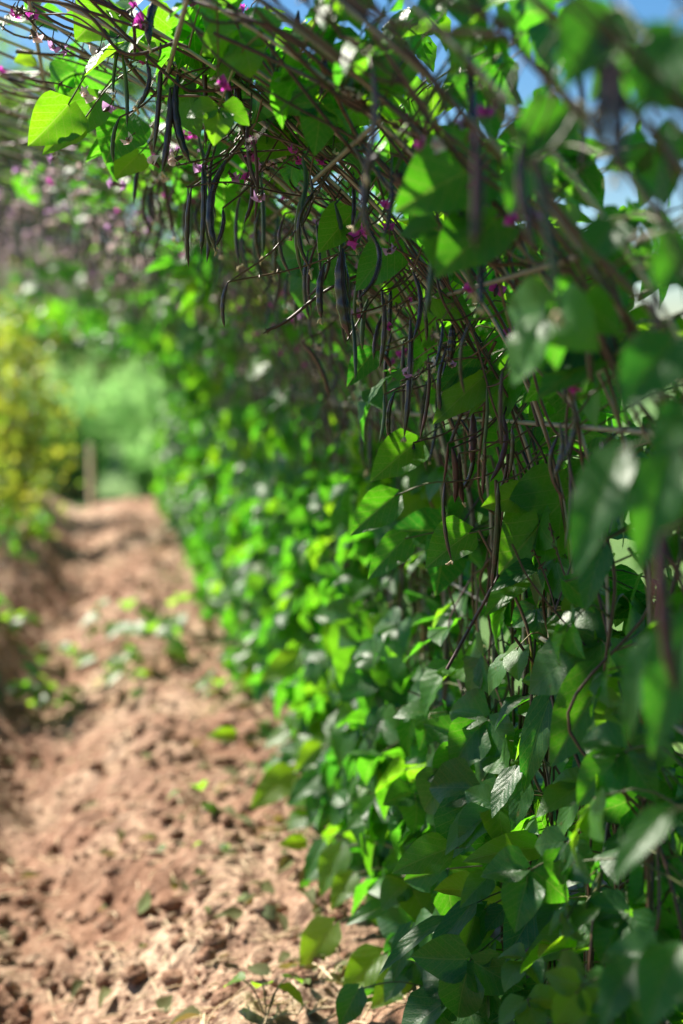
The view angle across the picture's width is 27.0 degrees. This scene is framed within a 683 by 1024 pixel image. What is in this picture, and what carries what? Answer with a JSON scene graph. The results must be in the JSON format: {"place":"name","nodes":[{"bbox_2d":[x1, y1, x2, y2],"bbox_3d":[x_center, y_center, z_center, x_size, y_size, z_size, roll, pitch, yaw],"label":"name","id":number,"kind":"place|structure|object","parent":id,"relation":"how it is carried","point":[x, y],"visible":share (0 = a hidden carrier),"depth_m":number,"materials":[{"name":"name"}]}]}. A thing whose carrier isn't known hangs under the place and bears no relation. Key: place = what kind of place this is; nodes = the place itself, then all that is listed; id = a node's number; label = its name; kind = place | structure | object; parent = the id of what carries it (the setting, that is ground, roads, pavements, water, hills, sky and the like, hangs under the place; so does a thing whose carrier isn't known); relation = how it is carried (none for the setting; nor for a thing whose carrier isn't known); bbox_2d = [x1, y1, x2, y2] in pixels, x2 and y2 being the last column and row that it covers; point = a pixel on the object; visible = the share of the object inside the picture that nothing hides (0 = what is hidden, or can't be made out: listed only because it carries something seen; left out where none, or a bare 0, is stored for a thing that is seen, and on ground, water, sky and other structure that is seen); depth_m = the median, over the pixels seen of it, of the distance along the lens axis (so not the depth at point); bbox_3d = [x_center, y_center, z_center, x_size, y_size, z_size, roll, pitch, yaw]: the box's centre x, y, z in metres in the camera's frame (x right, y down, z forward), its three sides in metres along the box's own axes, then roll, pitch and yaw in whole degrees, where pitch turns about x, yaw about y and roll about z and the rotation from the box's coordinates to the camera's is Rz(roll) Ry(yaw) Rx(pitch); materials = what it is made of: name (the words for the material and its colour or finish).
{"place":"outdoors","nodes":[
{"label":"outdoors","id":0,"kind":"place"},
{"bbox_2d":[0,346,41,420],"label":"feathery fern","id":1,"kind":"object","parent":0,"point":[13,376],"visible":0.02,"depth_m":16.90,"materials":[{"name":"plant"}]},
{"bbox_2d":[0,493,627,1023],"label":"dirt path","id":2,"kind":"structure","parent":0,"point":[100,521],"depth_m":3.90,"materials":[{"name":"soil"}]},
{"bbox_2d":[0,595,11,608],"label":"weed clump","id":3,"kind":"object","parent":2,"relation":"on","point":[2,599],"visible":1,"depth_m":6.10,"materials":[{"name":"green plant"}]},
{"bbox_2d":[0,606,40,633],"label":"bean seedling","id":4,"kind":"object","parent":2,"relation":"on","point":[14,625],"visible":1,"depth_m":6.13,"materials":[{"name":"green plant"}]},
{"bbox_2d":[0,502,44,564],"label":"weed clump","id":5,"kind":"object","parent":2,"relation":"on","point":[12,546],"visible":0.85,"depth_m":7.90,"materials":[{"name":"green plant"}]},
{"bbox_2d":[0,418,57,544],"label":"leafy shrub","id":6,"kind":"object","parent":2,"relation":"on","point":[17,509],"visible":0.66,"depth_m":8.63,"materials":[{"name":"green plant"}]},
{"bbox_2d":[0,643,58,708],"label":"bean seedling","id":7,"kind":"object","parent":2,"relation":"on","point":[35,689],"visible":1,"depth_m":5.14,"materials":[{"name":"green plant"}]},
{"bbox_2d":[0,259,68,501],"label":"leafy shrub","id":8,"kind":"object","parent":2,"relation":"on","point":[19,340],"visible":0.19,"depth_m":12.37,"materials":[{"name":"green plant"}]},
{"bbox_2d":[23,508,51,544],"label":"weed clump","id":9,"kind":"object","parent":2,"relation":"on","point":[42,534],"visible":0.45,"depth_m":9.38,"materials":[{"name":"green plant"}]},
{"bbox_2d":[6,673,81,720],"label":"bean seedling","id":10,"kind":"object","parent":2,"relation":"on","point":[44,702],"visible":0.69,"depth_m":5.30,"materials":[{"name":"green plant"}]},
{"bbox_2d":[0,286,93,536],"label":"leafy shrub","id":11,"kind":"object","parent":2,"relation":"on","point":[27,445],"visible":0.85,"depth_m":10.15,"materials":[{"name":"yellow plant"}]},
{"bbox_2d":[35,642,81,665],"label":"bean seedling","id":12,"kind":"object","parent":2,"relation":"on","point":[63,647],"visible":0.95,"depth_m":6.16,"materials":[{"name":"green plant"}]},
{"bbox_2d":[33,684,84,716],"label":"bean seedling","id":13,"kind":"object","parent":2,"relation":"on","point":[66,698],"visible":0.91,"depth_m":5.36,"materials":[{"name":"green plant"}]},
{"bbox_2d":[87,444,93,507],"bbox_3d":[-2.420,-0.321,13.722,0.040,0.675,0.040,-4,7,-37],"label":"wooden stake","id":14,"kind":"object","parent":2,"relation":"on","point":[90,478],"visible":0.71,"depth_m":13.70,"materials":[{"name":"brown wood"}]},
{"bbox_2d":[75,644,141,674],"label":"bean seedling","id":15,"kind":"object","parent":2,"relation":"on","point":[115,663],"visible":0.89,"depth_m":5.51,"materials":[{"name":"green plant"}]},
{"bbox_2d":[79,598,159,642],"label":"bean seedling","id":16,"kind":"object","parent":2,"relation":"on","point":[111,628],"visible":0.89,"depth_m":6.03,"materials":[{"name":"green plant"}]},
{"bbox_2d":[95,667,145,701],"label":"bean seedling","id":17,"kind":"object","parent":2,"relation":"on","point":[110,677],"visible":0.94,"depth_m":4.99,"materials":[{"name":"green plant"}]},
{"bbox_2d":[116,619,189,666],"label":"bean seedling","id":18,"kind":"object","parent":2,"relation":"on","point":[176,648],"visible":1,"depth_m":5.39,"materials":[{"name":"green plant"}]},
{"bbox_2d":[149,404,169,492],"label":"leafy shrub","id":19,"kind":"object","parent":2,"relation":"on","point":[161,444],"visible":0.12,"depth_m":13.18,"materials":[{"name":"green plant"}]},
{"bbox_2d":[157,843,184,853],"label":"bean seedling","id":20,"kind":"object","parent":2,"relation":"on","point":[162,846],"visible":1,"depth_m":3.32,"materials":[{"name":"green plant"}]},
{"bbox_2d":[148,593,218,631],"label":"bean seedling","id":21,"kind":"object","parent":2,"relation":"on","point":[178,620],"visible":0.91,"depth_m":6.03,"materials":[{"name":"green plant"}]},
{"bbox_2d":[165,780,224,826],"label":"bean seedling","id":22,"kind":"object","parent":2,"relation":"on","point":[210,807],"visible":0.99,"depth_m":3.46,"materials":[{"name":"green plant"}]},
{"bbox_2d":[0,526,403,1023],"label":"fallen leaves","id":23,"kind":"object","parent":2,"relation":"on","point":[233,912],"visible":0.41,"depth_m":3.18,"materials":[{"name":"green plant"}]},
{"bbox_2d":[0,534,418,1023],"bbox_3d":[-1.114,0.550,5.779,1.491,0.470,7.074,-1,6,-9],"label":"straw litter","id":24,"kind":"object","parent":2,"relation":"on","point":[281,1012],"visible":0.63,"depth_m":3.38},
{"bbox_2d":[0,517,419,1023],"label":"soil clods","id":25,"kind":"object","parent":2,"relation":"on","point":[135,970],"visible":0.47,"depth_m":3.51,"materials":[{"name":"brown soil"}]},
{"bbox_2d":[192,842,229,860],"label":"bean seedling","id":26,"kind":"object","parent":2,"relation":"on","point":[225,846],"visible":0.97,"depth_m":3.21,"materials":[{"name":"green plant"}]},
{"bbox_2d":[194,669,252,704],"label":"bean seedling","id":27,"kind":"object","parent":2,"relation":"on","point":[202,683],"visible":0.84,"depth_m":4.73,"materials":[{"name":"green plant"}]},
{"bbox_2d":[224,972,303,1018],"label":"bean seedling","id":28,"kind":"object","parent":2,"relation":"on","point":[292,990],"visible":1,"depth_m":2.41,"materials":[{"name":"green plant"}]},
{"bbox_2d":[0,0,682,1023],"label":"trellis","id":29,"kind":"object","parent":2,"relation":"on","point":[412,154],"visible":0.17,"depth_m":2.23,"materials":[{"name":"brown wood"}]},
{"bbox_2d":[1,275,179,513],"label":"bean vine","id":30,"kind":"object","parent":29,"relation":"attached to","point":[163,477],"visible":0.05,"depth_m":11.71,"materials":[{"name":"green plant"}]},
{"bbox_2d":[10,286,172,494],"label":"bean vine","id":31,"kind":"object","parent":29,"relation":"attached to","point":[158,486],"visible":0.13,"depth_m":12.80,"materials":[{"name":"green plant"}]},
{"bbox_2d":[0,269,184,510],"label":"bean vine","id":32,"kind":"object","parent":29,"relation":"attached to","point":[163,504],"visible":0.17,"depth_m":10.80,"materials":[{"name":"green plant"}]},
{"bbox_2d":[0,282,184,500],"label":"bean vine","id":33,"kind":"object","parent":29,"relation":"attached to","point":[171,431],"visible":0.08,"depth_m":11.26,"materials":[{"name":"green plant"}]},
{"bbox_2d":[1,273,184,513],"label":"bean vine","id":34,"kind":"object","parent":29,"relation":"attached to","point":[78,340],"visible":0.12,"depth_m":11.39,"materials":[{"name":"green plant"}]},
{"bbox_2d":[7,283,179,506],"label":"bean vine","id":35,"kind":"object","parent":29,"relation":"attached to","point":[168,412],"visible":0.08,"depth_m":12.26,"materials":[{"name":"green plant"}]},
{"bbox_2d":[9,279,177,515],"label":"bean vine","id":36,"kind":"object","parent":29,"relation":"attached to","point":[52,330],"visible":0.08,"depth_m":11.92,"materials":[{"name":"green plant"}]},
{"bbox_2d":[0,266,190,523],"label":"bean vine","id":37,"kind":"object","parent":29,"relation":"attached to","point":[171,462],"visible":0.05,"depth_m":10.71,"materials":[{"name":"green plant"}]},
{"bbox_2d":[18,289,175,494],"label":"bean vine","id":38,"kind":"object","parent":29,"relation":"attached to","point":[161,456],"visible":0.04,"depth_m":12.56,"materials":[{"name":"green plant"}]},
{"bbox_2d":[1,266,193,531],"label":"bean vine","id":39,"kind":"object","parent":29,"relation":"attached to","point":[109,342],"visible":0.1,"depth_m":9.72,"materials":[{"name":"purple plant"}]},
{"bbox_2d":[6,269,191,523],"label":"bean vine","id":40,"kind":"object","parent":29,"relation":"attached to","point":[90,321],"visible":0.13,"depth_m":10.25,"materials":[{"name":"green plant"}]},
{"bbox_2d":[0,273,198,537],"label":"bean vine","id":41,"kind":"object","parent":29,"relation":"attached to","point":[101,321],"visible":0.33,"depth_m":9.58,"materials":[{"name":"green plant"}]},
{"bbox_2d":[0,264,202,537],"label":"bean vine","id":42,"kind":"object","parent":29,"relation":"attached to","point":[182,492],"visible":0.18,"depth_m":9.09,"materials":[{"name":"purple plant"}]},
{"bbox_2d":[1,265,202,524],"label":"bean vine","id":43,"kind":"object","parent":29,"relation":"attached to","point":[179,510],"visible":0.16,"depth_m":9.31,"materials":[{"name":"green plant"}]},
{"bbox_2d":[8,275,195,528],"bbox_3d":[-1.612,-0.685,10.189,1.470,2.056,0.780,-1,6,-9],"label":"bean vine","id":44,"kind":"object","parent":29,"relation":"attached to","point":[126,354],"visible":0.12,"depth_m":10.15,"materials":[{"name":"green plant"}]},
{"bbox_2d":[1,254,209,532],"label":"bean vine","id":45,"kind":"object","parent":29,"relation":"attached to","point":[172,375],"visible":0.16,"depth_m":8.93,"materials":[{"name":"green plant"}]},
{"bbox_2d":[0,248,213,553],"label":"bean vine","id":46,"kind":"object","parent":29,"relation":"attached to","point":[42,274],"visible":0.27,"depth_m":8.15,"materials":[{"name":"green plant"}]},
{"bbox_2d":[23,246,213,547],"bbox_3d":[-1.227,-0.523,8.432,1.483,2.078,0.869,-3,6,-30],"label":"bean vine","id":47,"kind":"object","parent":29,"relation":"attached to","point":[30,293],"visible":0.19,"depth_m":8.47,"materials":[{"name":"green plant"}]},
{"bbox_2d":[1,238,242,576],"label":"bean vine","id":48,"kind":"object","parent":29,"relation":"attached to","point":[201,527],"visible":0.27,"depth_m":7.03,"materials":[{"name":"green plant"}]},
{"bbox_2d":[10,234,239,583],"bbox_3d":[-1.082,-0.387,7.253,1.473,2.024,0.630,-1,6,-9],"label":"bean vine","id":49,"kind":"object","parent":29,"relation":"attached to","point":[204,505],"visible":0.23,"depth_m":7.21,"materials":[{"name":"green plant"}]},
{"bbox_2d":[28,241,227,571],"bbox_3d":[-1.252,-0.452,7.710,1.578,2.072,0.765,-1,6,-9],"label":"bean vine","id":50,"kind":"object","parent":29,"relation":"attached to","point":[165,358],"visible":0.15,"depth_m":7.70,"materials":[{"name":"green plant"}]},
{"bbox_2d":[0,233,256,617],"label":"bean vine","id":51,"kind":"object","parent":29,"relation":"attached to","point":[225,495],"visible":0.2,"depth_m":6.43,"materials":[{"name":"green plant"}]},
{"bbox_2d":[0,231,258,602],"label":"bean vine","id":52,"kind":"object","parent":29,"relation":"attached to","point":[221,467],"visible":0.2,"depth_m":6.69,"materials":[{"name":"green plant"}]},
{"bbox_2d":[15,244,243,561],"bbox_3d":[-1.146,-0.478,8.030,1.376,2.070,0.739,-1,6,-9],"label":"bean vine","id":53,"kind":"object","parent":29,"relation":"attached to","point":[205,439],"visible":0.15,"depth_m":8.02,"materials":[{"name":"green plant"}]},
{"bbox_2d":[0,211,280,633],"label":"bean vine","id":54,"kind":"object","parent":29,"relation":"attached to","point":[219,521],"visible":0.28,"depth_m":6.21,"materials":[{"name":"green plant"}]},
{"bbox_2d":[30,254,250,579],"bbox_3d":[-1.146,-0.399,7.383,1.564,2.035,0.785,-1,6,-9],"label":"bean vine","id":55,"kind":"object","parent":29,"relation":"attached to","point":[206,477],"visible":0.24,"depth_m":7.47,"materials":[{"name":"green plant"}]},
{"bbox_2d":[0,202,288,647],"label":"bean vine","id":56,"kind":"object","parent":29,"relation":"attached to","point":[230,545],"visible":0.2,"depth_m":5.71,"materials":[{"name":"green plant"}]},
{"bbox_2d":[0,188,290,643],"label":"bean vine","id":57,"kind":"object","parent":29,"relation":"attached to","point":[241,455],"visible":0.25,"depth_m":5.78,"materials":[{"name":"green plant"}]},
{"bbox_2d":[1,200,301,639],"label":"bean vine","id":58,"kind":"object","parent":29,"relation":"attached to","point":[240,416],"visible":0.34,"depth_m":5.38,"materials":[{"name":"green plant"}]},
{"bbox_2d":[0,175,311,682],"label":"bean vine","id":59,"kind":"object","parent":29,"relation":"attached to","point":[187,339],"visible":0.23,"depth_m":5.12,"materials":[{"name":"green plant"}]},
{"bbox_2d":[0,182,331,687],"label":"bean vine","id":60,"kind":"object","parent":29,"relation":"attached to","point":[269,538],"visible":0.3,"depth_m":4.87,"materials":[{"name":"green plant"}]},
{"bbox_2d":[0,151,360,741],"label":"bean vine","id":61,"kind":"object","parent":29,"relation":"attached to","point":[267,588],"visible":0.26,"depth_m":4.29,"materials":[{"name":"green plant"}]},
{"bbox_2d":[13,162,381,774],"bbox_3d":[-0.569,-0.098,4.053,1.444,2.070,0.592,0,6,2],"label":"bean vine","id":62,"kind":"object","parent":29,"relation":"attached to","point":[282,632],"visible":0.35,"depth_m":4.05,"materials":[{"name":"green plant"}]},
{"bbox_2d":[44,176,350,707],"bbox_3d":[-0.689,-0.153,4.622,1.551,2.073,0.689,0,6,4],"label":"bean vine","id":63,"kind":"object","parent":29,"relation":"attached to","point":[247,663],"visible":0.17,"depth_m":4.61,"materials":[{"name":"green plant"}]},
{"bbox_2d":[0,137,419,772],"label":"bean vine","id":64,"kind":"object","parent":29,"relation":"attached to","point":[298,519],"visible":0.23,"depth_m":3.85,"materials":[{"name":"green plant"}]},
{"bbox_2d":[0,128,429,833],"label":"bean vine","id":65,"kind":"object","parent":29,"relation":"attached to","point":[300,726],"visible":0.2,"depth_m":3.64,"materials":[{"name":"green plant"}]},
{"bbox_2d":[0,70,436,842],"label":"bean vine","id":66,"kind":"object","parent":29,"relation":"attached to","point":[354,586],"visible":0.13,"depth_m":3.34,"materials":[{"name":"green plant"}]},
{"bbox_2d":[0,80,469,883],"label":"bean vine","id":67,"kind":"object","parent":29,"relation":"attached to","point":[278,780],"visible":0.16,"depth_m":3.16,"materials":[{"name":"green plant"}]},
{"bbox_2d":[0,42,480,927],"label":"bean vine","id":68,"kind":"object","parent":29,"relation":"attached to","point":[372,682],"visible":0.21,"depth_m":2.87,"materials":[{"name":"green plant"}]},
{"bbox_2d":[0,49,531,964],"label":"bean vine","id":69,"kind":"object","parent":29,"relation":"attached to","point":[388,735],"visible":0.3,"depth_m":2.70,"materials":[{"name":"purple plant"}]},
{"bbox_2d":[0,0,568,1008],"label":"bean vine","id":70,"kind":"object","parent":29,"relation":"attached to","point":[366,962],"visible":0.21,"depth_m":2.41,"materials":[{"name":"green plant"}]},
{"bbox_2d":[10,0,653,1023],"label":"bean vine","id":71,"kind":"object","parent":29,"relation":"attached to","point":[78,114],"visible":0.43,"depth_m":2.13,"materials":[{"name":"green plant"}]},
{"bbox_2d":[16,0,682,1023],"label":"bean vine","id":72,"kind":"object","parent":29,"relation":"attached to","point":[486,826],"visible":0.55,"depth_m":1.98,"materials":[{"name":"green plant"}]},
{"bbox_2d":[181,0,682,1023],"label":"bean vine","id":73,"kind":"object","parent":29,"relation":"attached to","point":[597,920],"visible":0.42,"depth_m":1.73,"materials":[{"name":"green plant"}]},
{"bbox_2d":[271,0,682,1023],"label":"bean vine","id":74,"kind":"object","parent":29,"relation":"attached to","point":[437,176],"visible":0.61,"depth_m":1.51,"materials":[{"name":"green plant"}]},
{"bbox_2d":[352,0,682,1023],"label":"bean vine","id":75,"kind":"object","parent":29,"relation":"attached to","point":[642,972],"visible":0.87,"depth_m":1.23,"materials":[{"name":"green plant"}]},
{"bbox_2d":[540,0,682,692],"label":"bean vine","id":76,"kind":"object","parent":29,"relation":"attached to","point":[594,35],"visible":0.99,"depth_m":1.01,"materials":[{"name":"green plant"}]},
{"bbox_2d":[0,0,682,376],"label":"sky","id":77,"kind":"structure","parent":0,"point":[644,10],"materials":[{"name":"blue"}]},
{"bbox_2d":[12,377,682,903],"bbox_3d":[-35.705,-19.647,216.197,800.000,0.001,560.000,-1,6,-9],"label":"ground","id":78,"kind":"structure","parent":0,"point":[112,491],"depth_m":16.59,"materials":[{"name":"green plant"}]},
{"bbox_2d":[6,343,148,499],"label":"feathery fern","id":79,"kind":"object","parent":78,"relation":"on","point":[99,434],"visible":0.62,"depth_m":16.12,"materials":[{"name":"green plant"}]},
{"bbox_2d":[0,1,156,440],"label":"broadleaf tree","id":80,"kind":"object","parent":78,"relation":"on","point":[136,91],"visible":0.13,"depth_m":24.78,"materials":[{"name":"green plant"}]},
{"bbox_2d":[21,271,168,439],"bbox_3d":[-4.681,-3.506,30.248,5.762,3.990,5.685,4,7,34],"label":"broadleaf tree","id":81,"kind":"object","parent":78,"relation":"on","point":[106,363],"visible":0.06,"depth_m":29.51,"materials":[{"name":"green plant"}]},
{"bbox_2d":[91,357,170,479],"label":"feathery fern","id":82,"kind":"object","parent":78,"relation":"on","point":[154,404],"visible":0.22,"depth_m":16.80,"materials":[{"name":"green plant"}]},
{"bbox_2d":[106,426,163,498],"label":"feathery fern","id":83,"kind":"object","parent":78,"relation":"on","point":[143,470],"visible":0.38,"depth_m":15.36,"materials":[{"name":"green plant"}]},
{"bbox_2d":[434,287,636,421],"bbox_3d":[4.093,-3.410,31.001,4.984,3.676,4.910,1,6,13],"label":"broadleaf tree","id":84,"kind":"object","parent":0,"point":[474,315],"depth_m":30.50,"materials":[{"name":"green plant"}]}
]}

